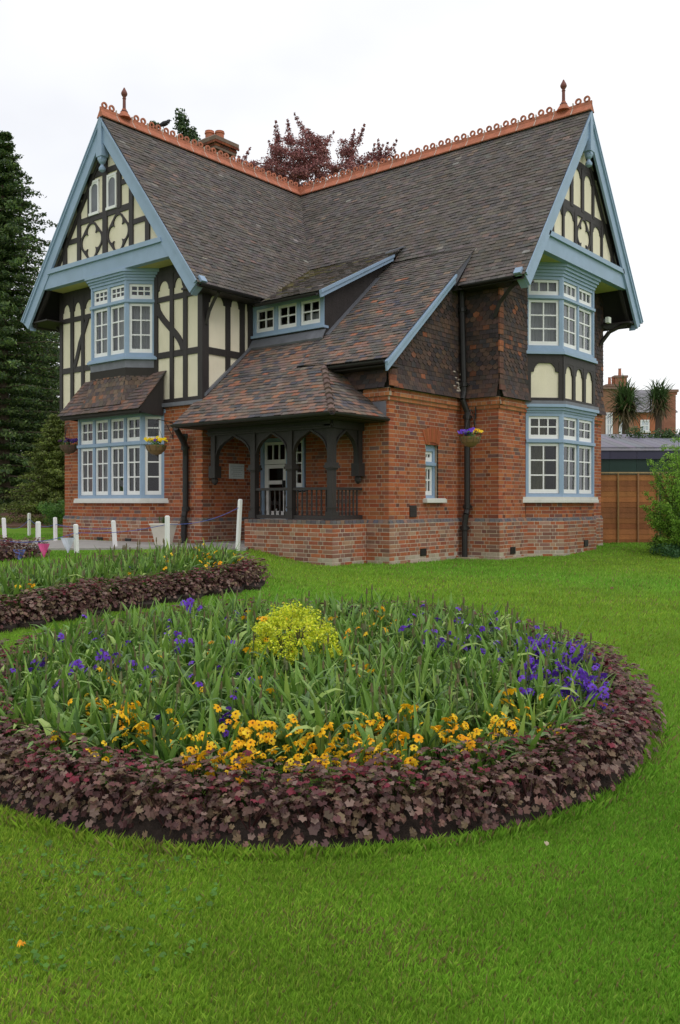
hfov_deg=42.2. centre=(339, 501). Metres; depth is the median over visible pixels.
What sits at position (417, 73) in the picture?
sky
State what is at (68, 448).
hanging basket
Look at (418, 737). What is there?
orange pansy
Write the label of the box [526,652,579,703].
tulip plant
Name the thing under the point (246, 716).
tulip plant
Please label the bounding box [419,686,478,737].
tulip plant
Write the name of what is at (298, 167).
copper beech
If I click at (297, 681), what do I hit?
tulip plant
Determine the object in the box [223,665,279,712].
tulip plant
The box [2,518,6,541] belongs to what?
marker post
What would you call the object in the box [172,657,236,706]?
tulip plant
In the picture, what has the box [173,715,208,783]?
tulip plant
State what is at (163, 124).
crow
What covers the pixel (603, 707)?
purple pansy
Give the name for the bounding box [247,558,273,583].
heuchera plant
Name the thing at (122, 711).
orange pansy
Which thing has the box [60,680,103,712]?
tulip plant
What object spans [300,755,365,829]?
heuchera plant
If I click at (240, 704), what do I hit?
tulip plant
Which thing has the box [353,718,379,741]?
orange pansy
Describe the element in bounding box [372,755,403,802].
orange pansy
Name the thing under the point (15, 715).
tulip plant
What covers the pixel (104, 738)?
tulip plant
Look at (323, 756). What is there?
orange pansy
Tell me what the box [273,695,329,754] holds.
tulip plant
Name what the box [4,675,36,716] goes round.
tulip plant
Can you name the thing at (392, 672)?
tulip plant
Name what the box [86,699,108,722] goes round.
orange pansy
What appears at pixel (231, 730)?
tulip plant
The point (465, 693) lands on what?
tulip plant
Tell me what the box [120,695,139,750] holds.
tulip plant
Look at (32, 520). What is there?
border plant
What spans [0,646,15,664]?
heuchera plant
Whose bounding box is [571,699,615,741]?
heuchera plant
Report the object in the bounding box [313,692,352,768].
tulip plant
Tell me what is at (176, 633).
purple pansy
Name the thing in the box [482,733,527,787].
tulip plant
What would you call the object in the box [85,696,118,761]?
tulip plant
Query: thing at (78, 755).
tulip plant
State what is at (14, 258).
conifer tree
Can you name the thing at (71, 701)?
orange pansy
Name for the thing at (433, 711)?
tulip plant
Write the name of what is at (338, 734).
orange pansy
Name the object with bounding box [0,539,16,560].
heuchera plant
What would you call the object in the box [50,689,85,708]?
tulip plant
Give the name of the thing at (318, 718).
tulip plant
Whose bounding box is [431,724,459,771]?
orange pansy
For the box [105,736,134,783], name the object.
orange pansy
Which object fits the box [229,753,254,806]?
orange pansy
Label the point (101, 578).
heuchera plant
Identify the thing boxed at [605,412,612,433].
window
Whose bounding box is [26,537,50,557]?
heuchera plant
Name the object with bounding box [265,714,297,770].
orange pansy
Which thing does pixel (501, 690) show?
tulip plant
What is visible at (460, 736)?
orange pansy
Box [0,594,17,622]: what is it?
heuchera plant
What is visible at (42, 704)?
tulip plant
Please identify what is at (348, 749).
tulip plant
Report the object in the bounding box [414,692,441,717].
tulip plant
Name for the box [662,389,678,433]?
gable building
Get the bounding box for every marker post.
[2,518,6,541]
[27,513,30,535]
[36,521,40,553]
[53,517,56,540]
[73,524,78,552]
[111,520,116,546]
[165,516,169,550]
[235,499,242,550]
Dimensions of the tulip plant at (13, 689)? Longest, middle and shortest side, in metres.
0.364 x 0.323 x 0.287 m
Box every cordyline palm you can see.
[604,376,651,433]
[638,377,677,432]
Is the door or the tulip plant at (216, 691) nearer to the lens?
the tulip plant at (216, 691)
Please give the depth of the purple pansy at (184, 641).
6.11 m
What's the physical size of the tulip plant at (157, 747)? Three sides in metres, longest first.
0.466 x 0.374 x 0.246 m
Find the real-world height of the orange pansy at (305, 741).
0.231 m
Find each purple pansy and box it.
[28,657,47,677]
[47,632,63,644]
[68,659,87,676]
[92,651,116,673]
[96,648,122,675]
[129,660,136,671]
[140,714,159,748]
[169,631,194,646]
[174,638,192,652]
[180,598,202,619]
[189,682,202,713]
[219,706,231,736]
[222,730,230,739]
[437,640,464,656]
[476,626,498,656]
[514,658,536,711]
[515,674,536,703]
[517,659,538,674]
[525,671,543,712]
[528,639,547,656]
[531,634,553,656]
[538,639,555,658]
[543,667,562,679]
[549,679,570,698]
[551,652,571,665]
[555,661,571,682]
[555,690,586,732]
[564,653,582,669]
[566,639,587,653]
[566,670,589,718]
[569,645,592,659]
[572,667,583,686]
[576,671,596,699]
[585,673,607,686]
[585,680,608,709]
[585,683,608,724]
[591,663,605,685]
[595,690,613,734]
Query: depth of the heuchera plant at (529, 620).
7.22 m
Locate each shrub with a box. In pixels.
[36,499,64,528]
[248,600,342,665]
[639,436,679,555]
[648,542,679,557]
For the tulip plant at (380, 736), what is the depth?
4.43 m
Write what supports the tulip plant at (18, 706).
on the soil at (155, 829)
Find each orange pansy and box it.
[50,730,77,778]
[68,698,97,720]
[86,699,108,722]
[86,740,110,788]
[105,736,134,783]
[112,722,149,761]
[113,702,133,752]
[116,700,140,756]
[122,704,138,749]
[127,712,137,753]
[134,721,154,773]
[156,708,180,752]
[162,734,192,772]
[173,722,194,767]
[181,731,208,784]
[181,745,203,797]
[182,741,217,796]
[184,750,216,803]
[196,704,221,734]
[205,754,229,796]
[211,561,221,580]
[217,710,243,750]
[218,747,252,791]
[220,755,242,802]
[224,721,256,768]
[224,750,259,801]
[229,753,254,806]
[230,737,265,763]
[231,729,262,791]
[233,718,257,771]
[238,727,250,742]
[240,647,250,667]
[244,738,266,784]
[251,720,276,765]
[252,740,277,785]
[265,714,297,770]
[266,688,273,727]
[270,745,294,785]
[273,758,305,811]
[276,753,307,797]
[282,724,311,767]
[285,733,316,795]
[298,754,315,793]
[304,722,333,769]
[306,753,329,797]
[310,743,335,799]
[316,735,342,772]
[321,736,348,771]
[321,760,357,795]
[324,747,352,785]
[334,724,361,753]
[336,733,360,772]
[349,736,378,778]
[349,753,372,791]
[350,733,369,740]
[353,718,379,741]
[353,740,383,790]
[360,712,382,734]
[365,712,390,742]
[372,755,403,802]
[376,742,399,799]
[379,751,418,808]
[388,729,409,762]
[393,748,421,782]
[394,703,422,750]
[395,734,423,793]
[420,726,456,785]
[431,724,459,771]
[438,713,464,763]
[439,736,475,789]
[453,721,478,763]
[456,729,488,775]
[488,715,511,745]
[491,717,515,771]
[494,717,517,761]
[496,688,516,726]
[499,711,519,755]
[504,703,530,743]
[537,728,564,771]
[539,694,569,721]
[541,722,561,764]
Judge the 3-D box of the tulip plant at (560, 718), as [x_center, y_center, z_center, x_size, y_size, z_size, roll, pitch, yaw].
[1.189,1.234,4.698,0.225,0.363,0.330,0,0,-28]
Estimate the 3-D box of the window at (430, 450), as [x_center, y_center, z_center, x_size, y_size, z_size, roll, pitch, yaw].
[1.772,-0.557,17.129,0.280,1.155,0.700,0,0,39]
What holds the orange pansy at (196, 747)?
on the soil at (155, 829)
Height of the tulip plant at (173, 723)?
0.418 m
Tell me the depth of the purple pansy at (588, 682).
5.20 m
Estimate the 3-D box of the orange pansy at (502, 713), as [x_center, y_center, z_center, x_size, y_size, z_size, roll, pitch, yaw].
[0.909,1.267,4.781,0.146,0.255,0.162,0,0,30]
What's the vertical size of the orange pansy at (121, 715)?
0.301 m
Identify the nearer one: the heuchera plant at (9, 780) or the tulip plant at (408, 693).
the heuchera plant at (9, 780)
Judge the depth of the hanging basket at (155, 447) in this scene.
17.50 m
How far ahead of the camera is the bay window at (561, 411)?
18.37 m
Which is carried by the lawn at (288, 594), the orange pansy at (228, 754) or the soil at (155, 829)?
the soil at (155, 829)
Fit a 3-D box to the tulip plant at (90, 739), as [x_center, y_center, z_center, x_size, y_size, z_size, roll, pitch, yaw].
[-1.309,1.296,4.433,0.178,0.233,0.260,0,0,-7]
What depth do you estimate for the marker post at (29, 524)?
22.48 m
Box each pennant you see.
[13,549,24,559]
[38,544,49,556]
[61,538,74,552]
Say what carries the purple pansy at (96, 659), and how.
on the soil at (155, 829)
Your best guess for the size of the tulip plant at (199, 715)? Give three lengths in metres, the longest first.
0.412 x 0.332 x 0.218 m
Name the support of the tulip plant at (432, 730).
on the soil at (155, 829)
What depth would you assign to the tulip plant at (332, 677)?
5.23 m
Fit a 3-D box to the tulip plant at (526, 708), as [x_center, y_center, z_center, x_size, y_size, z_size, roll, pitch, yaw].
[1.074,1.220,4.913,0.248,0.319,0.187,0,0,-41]
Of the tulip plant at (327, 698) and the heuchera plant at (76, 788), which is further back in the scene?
the tulip plant at (327, 698)
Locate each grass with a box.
[0,533,679,637]
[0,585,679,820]
[0,667,679,861]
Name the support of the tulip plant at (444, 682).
on the soil at (155, 829)
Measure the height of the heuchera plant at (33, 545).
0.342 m
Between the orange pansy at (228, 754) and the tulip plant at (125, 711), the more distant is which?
the tulip plant at (125, 711)
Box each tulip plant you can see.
[0,688,22,708]
[0,695,26,744]
[0,701,23,742]
[0,701,41,744]
[1,690,48,742]
[1,693,52,718]
[3,661,50,698]
[3,674,21,699]
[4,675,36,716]
[8,725,62,776]
[12,698,84,748]
[16,705,43,741]
[19,681,74,710]
[19,697,45,732]
[20,668,45,726]
[20,724,45,757]
[20,734,45,762]
[25,681,60,717]
[26,678,70,736]
[31,695,67,749]
[32,669,100,719]
[35,696,98,772]
[40,692,96,765]
[43,674,59,708]
[44,694,86,767]
[44,699,128,774]
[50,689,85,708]
[51,673,75,708]
[54,693,98,746]
[56,679,74,700]
[58,706,83,724]
[58,730,99,777]
[60,666,106,697]
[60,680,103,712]
[65,709,131,765]
[65,720,107,735]
[69,735,96,772]
[71,696,110,712]
[71,702,122,736]
[72,656,134,703]
[72,702,103,726]
[73,728,127,772]
[74,671,91,705]
[83,678,120,723]
[83,700,127,743]
[84,691,126,713]
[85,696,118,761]
[87,662,135,700]
[87,685,146,748]
[88,694,124,725]
[95,666,140,703]
[97,687,134,717]
[98,691,152,753]
[105,681,140,701]
[107,679,176,723]
[108,682,149,754]
[111,665,165,702]
[112,671,156,709]
[117,699,167,712]
[118,684,154,751]
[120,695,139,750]
[120,728,171,797]
[125,707,186,774]
[126,662,195,711]
[126,711,216,780]
[129,666,151,699]
[131,700,177,742]
[135,713,178,757]
[139,663,184,706]
[140,730,184,785]
[141,693,176,741]
[141,694,170,715]
[149,671,190,700]
[151,685,211,731]
[155,687,188,711]
[155,694,197,728]
[156,718,188,759]
[157,679,212,733]
[161,684,178,762]
[165,665,235,726]
[169,705,196,755]
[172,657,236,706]
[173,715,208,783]
[174,736,224,785]
[175,694,222,738]
[180,706,222,768]
[182,668,235,702]
[184,698,220,767]
[185,672,227,708]
[185,694,219,731]
[186,702,237,735]
[188,681,240,729]
[190,671,225,723]
[196,734,255,791]
[197,700,228,727]
[201,693,248,738]
[205,669,245,701]
[205,681,239,734]
[206,687,226,722]
[207,735,238,761]
[210,716,258,766]
[212,682,254,718]
[213,681,287,732]
[214,700,263,726]
[220,696,282,728]
[222,668,265,712]
[222,682,266,707]
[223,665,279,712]
[225,679,270,704]
[225,717,251,745]
[226,672,273,708]
[230,712,280,764]
[237,689,284,753]
[238,696,269,739]
[240,710,267,768]
[244,672,304,700]
[250,695,282,747]
[251,670,306,723]
[251,680,279,729]
[251,691,330,732]
[254,669,304,713]
[255,701,327,752]
[258,665,272,714]
[260,677,293,715]
[260,716,282,774]
[265,679,298,708]
[266,701,312,775]
[267,674,342,724]
[267,697,295,724]
[273,665,318,693]
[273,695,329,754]
[273,711,311,772]
[276,718,318,776]
[276,724,298,761]
[279,655,332,699]
[281,694,344,744]
[289,695,359,759]
[290,665,341,717]
[296,684,349,721]
[297,686,310,713]
[297,699,324,751]
[301,732,348,794]
[302,666,362,705]
[304,670,319,704]
[304,698,352,733]
[312,663,354,727]
[313,676,344,710]
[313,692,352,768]
[314,685,360,730]
[320,655,379,695]
[320,686,349,746]
[321,673,370,732]
[324,695,364,732]
[330,735,369,776]
[334,671,358,708]
[334,729,352,772]
[334,733,374,793]
[336,709,412,784]
[340,675,402,723]
[340,687,399,724]
[341,683,391,729]
[342,717,382,744]
[342,722,375,759]
[343,683,370,707]
[344,705,370,737]
[347,660,383,715]
[350,662,364,699]
[351,683,401,741]
[353,692,395,728]
[355,682,390,717]
[355,704,386,743]
[364,670,415,710]
[366,685,396,737]
[367,709,397,752]
[372,693,435,726]
[374,716,419,770]
[378,691,420,743]
[380,680,435,733]
[380,713,399,790]
[381,690,409,721]
[383,665,403,710]
[385,697,461,739]
[387,655,447,707]
[388,738,440,795]
[393,695,443,780]
[394,670,431,703]
[402,706,435,764]
[405,685,466,707]
[405,700,429,755]
[411,697,442,751]
[411,699,452,718]
[412,669,460,712]
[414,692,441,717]
[415,700,465,764]
[418,682,447,715]
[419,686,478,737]
[419,701,454,758]
[423,676,447,706]
[434,688,473,713]
[436,684,475,700]
[438,673,472,739]
[440,674,468,717]
[441,717,515,785]
[442,703,469,754]
[445,693,472,730]
[446,684,483,720]
[447,670,500,708]
[447,677,489,731]
[451,719,488,760]
[455,681,466,720]
[459,670,504,745]
[459,682,502,733]
[461,715,521,768]
[464,693,508,739]
[465,697,501,740]
[471,690,497,719]
[473,678,516,712]
[475,739,507,791]
[476,677,504,704]
[477,670,504,710]
[480,721,511,759]
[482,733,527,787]
[487,672,532,710]
[493,679,564,721]
[494,681,534,719]
[499,683,555,749]
[504,688,579,754]
[505,699,586,743]
[506,691,555,723]
[511,709,544,782]
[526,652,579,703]
[528,692,595,739]
[528,696,580,756]
[529,701,557,757]
[535,692,584,746]
[537,687,560,712]
[537,714,598,768]
[538,685,573,722]
[540,684,581,749]
[549,677,607,719]
[553,690,616,748]
[563,674,581,702]
[566,714,578,735]
[570,678,605,724]
[571,697,602,735]
[594,684,619,733]
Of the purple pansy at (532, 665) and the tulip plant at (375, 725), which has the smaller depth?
the tulip plant at (375, 725)
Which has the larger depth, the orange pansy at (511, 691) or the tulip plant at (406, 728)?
the orange pansy at (511, 691)
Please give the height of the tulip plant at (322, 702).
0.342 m
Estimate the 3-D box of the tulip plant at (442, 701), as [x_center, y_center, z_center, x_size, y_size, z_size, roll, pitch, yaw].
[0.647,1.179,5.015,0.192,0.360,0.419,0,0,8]
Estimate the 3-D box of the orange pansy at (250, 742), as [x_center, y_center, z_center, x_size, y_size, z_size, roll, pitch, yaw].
[-0.484,1.272,4.281,0.175,0.294,0.186,0,0,44]
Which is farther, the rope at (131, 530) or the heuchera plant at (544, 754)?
the rope at (131, 530)
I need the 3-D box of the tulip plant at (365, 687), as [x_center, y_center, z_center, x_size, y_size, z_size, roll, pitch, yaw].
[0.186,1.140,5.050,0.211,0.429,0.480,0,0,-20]
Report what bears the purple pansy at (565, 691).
on the soil at (155, 829)
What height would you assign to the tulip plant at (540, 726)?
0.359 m
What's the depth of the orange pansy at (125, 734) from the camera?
4.53 m
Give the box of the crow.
[155,119,171,127]
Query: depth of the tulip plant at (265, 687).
5.26 m
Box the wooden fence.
[601,472,674,542]
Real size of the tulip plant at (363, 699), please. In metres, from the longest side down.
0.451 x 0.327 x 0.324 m
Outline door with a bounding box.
[260,438,286,518]
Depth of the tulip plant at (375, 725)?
4.60 m
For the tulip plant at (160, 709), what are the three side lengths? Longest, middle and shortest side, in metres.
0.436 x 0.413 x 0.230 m
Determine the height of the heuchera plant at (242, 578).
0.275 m
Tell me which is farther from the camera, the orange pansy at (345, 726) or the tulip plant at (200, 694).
the tulip plant at (200, 694)
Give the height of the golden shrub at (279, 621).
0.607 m
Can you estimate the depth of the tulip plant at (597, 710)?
5.06 m
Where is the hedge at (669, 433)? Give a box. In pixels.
[609,426,679,438]
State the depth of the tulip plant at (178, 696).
5.18 m
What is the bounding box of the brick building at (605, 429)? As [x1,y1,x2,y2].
[601,387,634,433]
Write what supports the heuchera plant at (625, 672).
on the soil at (155, 829)
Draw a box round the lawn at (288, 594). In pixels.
[0,528,679,1023]
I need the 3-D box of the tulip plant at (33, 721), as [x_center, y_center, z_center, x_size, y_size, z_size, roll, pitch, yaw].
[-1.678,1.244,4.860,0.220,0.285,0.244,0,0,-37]
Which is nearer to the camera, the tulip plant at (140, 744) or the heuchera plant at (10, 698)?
the tulip plant at (140, 744)
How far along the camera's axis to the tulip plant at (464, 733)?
4.73 m
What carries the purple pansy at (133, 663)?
on the soil at (155, 829)
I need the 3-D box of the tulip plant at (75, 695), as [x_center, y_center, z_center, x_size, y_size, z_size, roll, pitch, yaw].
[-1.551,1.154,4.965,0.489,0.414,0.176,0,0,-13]
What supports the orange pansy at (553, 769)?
on the soil at (155, 829)
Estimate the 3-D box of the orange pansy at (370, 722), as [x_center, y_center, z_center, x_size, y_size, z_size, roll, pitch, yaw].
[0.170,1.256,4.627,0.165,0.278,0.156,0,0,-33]
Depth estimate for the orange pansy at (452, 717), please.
4.67 m
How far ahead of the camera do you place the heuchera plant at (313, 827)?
3.78 m
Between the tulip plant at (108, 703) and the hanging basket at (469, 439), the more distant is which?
the hanging basket at (469, 439)
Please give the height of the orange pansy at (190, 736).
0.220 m
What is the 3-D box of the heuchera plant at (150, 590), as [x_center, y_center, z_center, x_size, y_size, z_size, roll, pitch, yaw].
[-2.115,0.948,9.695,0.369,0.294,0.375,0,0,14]
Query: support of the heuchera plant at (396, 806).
on the soil at (155, 829)
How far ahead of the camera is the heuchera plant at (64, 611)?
8.50 m
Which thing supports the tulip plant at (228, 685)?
on the soil at (155, 829)
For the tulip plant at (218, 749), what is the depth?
4.51 m
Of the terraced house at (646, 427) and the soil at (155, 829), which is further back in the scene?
the terraced house at (646, 427)
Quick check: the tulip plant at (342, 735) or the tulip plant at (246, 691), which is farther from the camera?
the tulip plant at (246, 691)
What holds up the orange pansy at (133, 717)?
on the soil at (155, 829)
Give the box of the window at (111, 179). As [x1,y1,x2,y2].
[105,172,116,210]
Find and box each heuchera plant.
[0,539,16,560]
[0,542,8,560]
[0,594,15,628]
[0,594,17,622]
[0,597,32,623]
[0,636,32,659]
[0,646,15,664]
[0,647,43,666]
[0,655,24,673]
[0,692,20,729]
[0,706,21,747]
[0,723,51,772]
[0,734,21,784]
[0,741,37,800]
[3,728,69,779]
[4,539,27,558]
[7,540,31,559]
[7,750,80,813]
[10,592,42,620]
[13,588,55,620]
[17,634,47,653]
[19,731,96,796]
[22,537,43,556]
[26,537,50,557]
[27,628,61,643]
[29,588,63,617]
[31,749,113,823]
[38,587,77,615]
[42,582,80,614]
[56,582,94,610]
[56,583,93,616]
[61,758,152,832]
[63,746,138,809]
[72,577,106,608]
[72,582,107,609]
[81,583,116,609]
[85,577,115,603]
[96,577,129,603]
[102,578,139,607]
[104,749,174,811]
[113,575,138,599]
[115,576,146,601]
[121,760,205,839]
[124,574,143,599]
[132,577,159,598]
[134,574,165,601]
[145,575,176,598]
[148,571,170,596]
[154,748,230,818]
[160,571,182,593]
[160,572,191,597]
[161,773,234,841]
[171,570,200,592]
[177,574,202,594]
[184,749,269,821]
[185,567,212,591]
[185,570,218,593]
[200,569,226,589]
[201,565,231,590]
[206,767,292,846]
[209,563,237,586]
[215,566,242,588]
[222,564,244,585]
[225,563,252,585]
[234,560,260,585]
[236,552,251,562]
[237,563,261,583]
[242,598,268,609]
[243,560,265,576]
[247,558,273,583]
[247,758,311,825]
[263,768,350,848]
[288,598,310,605]
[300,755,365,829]
[321,770,395,840]
[335,747,411,818]
[352,756,434,841]
[401,747,477,813]
[412,759,482,828]
[428,603,448,616]
[443,739,511,811]
[447,766,522,831]
[475,730,535,793]
[492,749,566,814]
[505,726,572,785]
[518,618,534,632]
[523,741,595,806]
[531,722,595,775]
[544,628,569,639]
[548,719,625,793]
[553,706,603,757]
[559,632,592,645]
[559,638,587,652]
[566,715,643,780]
[567,642,613,669]
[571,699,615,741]
[581,653,627,685]
[584,641,617,679]
[584,689,632,732]
[585,714,650,763]
[589,670,625,697]
[591,645,630,683]
[594,678,635,720]
[595,653,641,694]
[598,701,662,755]
[601,662,654,706]
[605,685,665,738]
[611,679,658,718]
[616,682,666,730]
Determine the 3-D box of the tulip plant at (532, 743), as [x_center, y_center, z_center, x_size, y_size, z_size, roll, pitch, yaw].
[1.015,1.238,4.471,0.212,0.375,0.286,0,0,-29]
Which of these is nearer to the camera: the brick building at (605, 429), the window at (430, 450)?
the window at (430, 450)
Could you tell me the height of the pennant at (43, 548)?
0.225 m
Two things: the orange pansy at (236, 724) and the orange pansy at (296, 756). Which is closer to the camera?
the orange pansy at (296, 756)
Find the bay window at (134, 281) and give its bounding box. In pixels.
[84,267,158,372]
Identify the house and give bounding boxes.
[20,80,643,565]
[603,368,677,433]
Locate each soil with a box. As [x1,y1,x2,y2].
[0,578,264,632]
[0,661,646,851]
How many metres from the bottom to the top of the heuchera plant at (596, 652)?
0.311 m
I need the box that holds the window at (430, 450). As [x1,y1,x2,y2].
[423,445,446,502]
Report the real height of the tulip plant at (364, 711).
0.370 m
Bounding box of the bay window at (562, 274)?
[526,262,600,364]
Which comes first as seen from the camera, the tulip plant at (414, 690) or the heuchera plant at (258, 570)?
the tulip plant at (414, 690)
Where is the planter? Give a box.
[149,516,177,544]
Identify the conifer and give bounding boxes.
[148,108,200,143]
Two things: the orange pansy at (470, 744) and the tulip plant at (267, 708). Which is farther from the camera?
the tulip plant at (267, 708)
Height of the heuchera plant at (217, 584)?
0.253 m
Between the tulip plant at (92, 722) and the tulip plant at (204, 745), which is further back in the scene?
the tulip plant at (92, 722)
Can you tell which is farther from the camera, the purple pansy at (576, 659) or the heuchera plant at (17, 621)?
the heuchera plant at (17, 621)
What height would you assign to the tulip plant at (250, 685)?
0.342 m
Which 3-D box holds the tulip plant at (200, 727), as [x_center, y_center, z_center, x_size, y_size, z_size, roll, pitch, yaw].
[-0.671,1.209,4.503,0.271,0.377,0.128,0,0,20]
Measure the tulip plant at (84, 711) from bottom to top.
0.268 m
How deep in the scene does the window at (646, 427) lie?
55.95 m
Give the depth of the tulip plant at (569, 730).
4.79 m
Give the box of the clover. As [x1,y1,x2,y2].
[0,839,229,977]
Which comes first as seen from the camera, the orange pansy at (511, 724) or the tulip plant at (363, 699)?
the orange pansy at (511, 724)
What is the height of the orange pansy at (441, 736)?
0.311 m
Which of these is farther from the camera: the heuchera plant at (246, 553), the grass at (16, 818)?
the heuchera plant at (246, 553)
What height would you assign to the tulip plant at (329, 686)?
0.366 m
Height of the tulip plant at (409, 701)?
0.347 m
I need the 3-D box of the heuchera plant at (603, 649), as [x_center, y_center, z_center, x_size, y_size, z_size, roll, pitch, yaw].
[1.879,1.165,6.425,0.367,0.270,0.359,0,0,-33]
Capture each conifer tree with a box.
[0,130,59,515]
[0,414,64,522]
[8,326,59,509]
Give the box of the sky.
[0,0,679,433]
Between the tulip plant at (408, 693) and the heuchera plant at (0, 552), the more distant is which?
the heuchera plant at (0, 552)
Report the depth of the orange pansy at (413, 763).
4.09 m
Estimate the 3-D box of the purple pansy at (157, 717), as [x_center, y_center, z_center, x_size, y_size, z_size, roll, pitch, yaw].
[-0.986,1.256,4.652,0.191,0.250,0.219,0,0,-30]
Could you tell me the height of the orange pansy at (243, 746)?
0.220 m
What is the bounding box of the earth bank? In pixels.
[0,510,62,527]
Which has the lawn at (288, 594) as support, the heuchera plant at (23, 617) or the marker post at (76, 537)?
the marker post at (76, 537)
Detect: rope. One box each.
[0,533,73,542]
[78,524,164,532]
[170,508,237,524]
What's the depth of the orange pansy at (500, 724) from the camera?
4.68 m
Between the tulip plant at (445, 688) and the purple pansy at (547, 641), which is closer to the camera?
the tulip plant at (445, 688)
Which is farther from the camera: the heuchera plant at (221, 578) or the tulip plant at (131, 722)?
the heuchera plant at (221, 578)
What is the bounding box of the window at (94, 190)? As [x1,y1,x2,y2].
[88,179,99,216]
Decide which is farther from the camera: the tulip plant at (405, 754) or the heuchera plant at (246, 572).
the heuchera plant at (246, 572)
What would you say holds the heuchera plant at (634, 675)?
on the soil at (155, 829)
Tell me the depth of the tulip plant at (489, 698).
5.00 m
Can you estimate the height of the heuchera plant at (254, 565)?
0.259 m
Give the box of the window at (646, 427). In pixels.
[640,420,650,432]
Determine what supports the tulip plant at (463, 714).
on the soil at (155, 829)
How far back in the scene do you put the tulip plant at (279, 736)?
4.57 m
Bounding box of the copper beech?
[233,112,397,186]
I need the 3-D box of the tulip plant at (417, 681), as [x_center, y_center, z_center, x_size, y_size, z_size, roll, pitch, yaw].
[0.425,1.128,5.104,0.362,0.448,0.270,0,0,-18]
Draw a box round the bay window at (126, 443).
[74,409,168,502]
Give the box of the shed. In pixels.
[601,434,679,536]
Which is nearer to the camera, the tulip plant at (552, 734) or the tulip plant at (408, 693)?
the tulip plant at (552, 734)
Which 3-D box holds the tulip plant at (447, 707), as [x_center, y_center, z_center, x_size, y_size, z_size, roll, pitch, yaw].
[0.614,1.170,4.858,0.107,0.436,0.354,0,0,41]
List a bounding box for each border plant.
[6,514,22,522]
[26,517,41,524]
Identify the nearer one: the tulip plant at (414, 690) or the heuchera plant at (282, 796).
the heuchera plant at (282, 796)
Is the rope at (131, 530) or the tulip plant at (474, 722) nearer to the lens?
the tulip plant at (474, 722)
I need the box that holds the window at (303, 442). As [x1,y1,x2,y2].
[296,438,305,490]
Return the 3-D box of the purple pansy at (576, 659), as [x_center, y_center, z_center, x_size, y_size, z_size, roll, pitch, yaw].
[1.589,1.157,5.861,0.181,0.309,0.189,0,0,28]
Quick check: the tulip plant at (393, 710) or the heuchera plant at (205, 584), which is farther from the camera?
the heuchera plant at (205, 584)
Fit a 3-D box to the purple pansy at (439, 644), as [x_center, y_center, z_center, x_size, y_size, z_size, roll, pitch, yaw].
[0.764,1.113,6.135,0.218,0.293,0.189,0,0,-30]
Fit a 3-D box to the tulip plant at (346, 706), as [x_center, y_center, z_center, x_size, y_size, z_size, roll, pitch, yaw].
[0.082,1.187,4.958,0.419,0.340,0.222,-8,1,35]
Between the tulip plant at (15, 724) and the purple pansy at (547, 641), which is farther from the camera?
the purple pansy at (547, 641)
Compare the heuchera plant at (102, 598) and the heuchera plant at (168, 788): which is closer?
the heuchera plant at (168, 788)
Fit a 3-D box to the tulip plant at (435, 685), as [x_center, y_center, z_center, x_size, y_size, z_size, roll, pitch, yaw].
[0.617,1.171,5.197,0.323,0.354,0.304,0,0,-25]
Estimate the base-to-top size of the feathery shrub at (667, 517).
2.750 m
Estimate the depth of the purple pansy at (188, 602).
7.36 m
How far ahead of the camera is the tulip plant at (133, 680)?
5.33 m
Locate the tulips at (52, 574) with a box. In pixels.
[0,535,247,616]
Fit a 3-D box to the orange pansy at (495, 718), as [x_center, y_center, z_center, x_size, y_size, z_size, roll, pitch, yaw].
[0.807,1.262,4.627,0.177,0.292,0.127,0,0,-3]
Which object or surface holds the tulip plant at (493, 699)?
on the soil at (155, 829)
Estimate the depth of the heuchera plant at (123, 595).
9.27 m
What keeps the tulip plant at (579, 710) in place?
on the soil at (155, 829)
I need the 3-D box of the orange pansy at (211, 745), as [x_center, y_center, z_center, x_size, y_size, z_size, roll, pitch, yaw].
[-0.675,1.291,4.250,0.158,0.263,0.149,0,0,7]
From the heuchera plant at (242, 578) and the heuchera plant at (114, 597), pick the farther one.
the heuchera plant at (242, 578)
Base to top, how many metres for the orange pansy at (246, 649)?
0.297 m
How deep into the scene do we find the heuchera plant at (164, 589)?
9.79 m
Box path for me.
[8,540,247,550]
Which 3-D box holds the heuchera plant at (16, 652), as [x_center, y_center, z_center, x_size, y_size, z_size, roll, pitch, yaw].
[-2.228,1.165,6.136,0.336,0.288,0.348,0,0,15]
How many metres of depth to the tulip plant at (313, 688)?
5.19 m
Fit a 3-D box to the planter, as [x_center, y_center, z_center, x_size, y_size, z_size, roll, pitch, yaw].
[-3.466,0.554,17.300,0.396,0.588,0.396,0,0,22]
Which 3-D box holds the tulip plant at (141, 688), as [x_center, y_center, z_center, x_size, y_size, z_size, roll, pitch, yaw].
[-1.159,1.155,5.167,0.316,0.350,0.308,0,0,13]
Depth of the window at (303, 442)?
18.20 m
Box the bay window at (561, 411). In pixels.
[523,400,598,502]
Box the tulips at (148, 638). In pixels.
[0,584,632,714]
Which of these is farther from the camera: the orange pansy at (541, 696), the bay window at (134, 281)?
the bay window at (134, 281)
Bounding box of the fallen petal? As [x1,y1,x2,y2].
[17,940,25,946]
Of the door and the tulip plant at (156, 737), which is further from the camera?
the door
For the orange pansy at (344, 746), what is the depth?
4.38 m
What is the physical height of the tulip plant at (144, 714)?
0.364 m
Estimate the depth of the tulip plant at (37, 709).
5.04 m
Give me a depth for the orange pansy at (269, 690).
5.03 m
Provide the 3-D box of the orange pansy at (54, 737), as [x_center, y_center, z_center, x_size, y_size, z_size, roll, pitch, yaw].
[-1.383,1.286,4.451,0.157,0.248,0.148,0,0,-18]
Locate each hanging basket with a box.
[58,422,77,453]
[144,419,172,454]
[457,409,483,446]

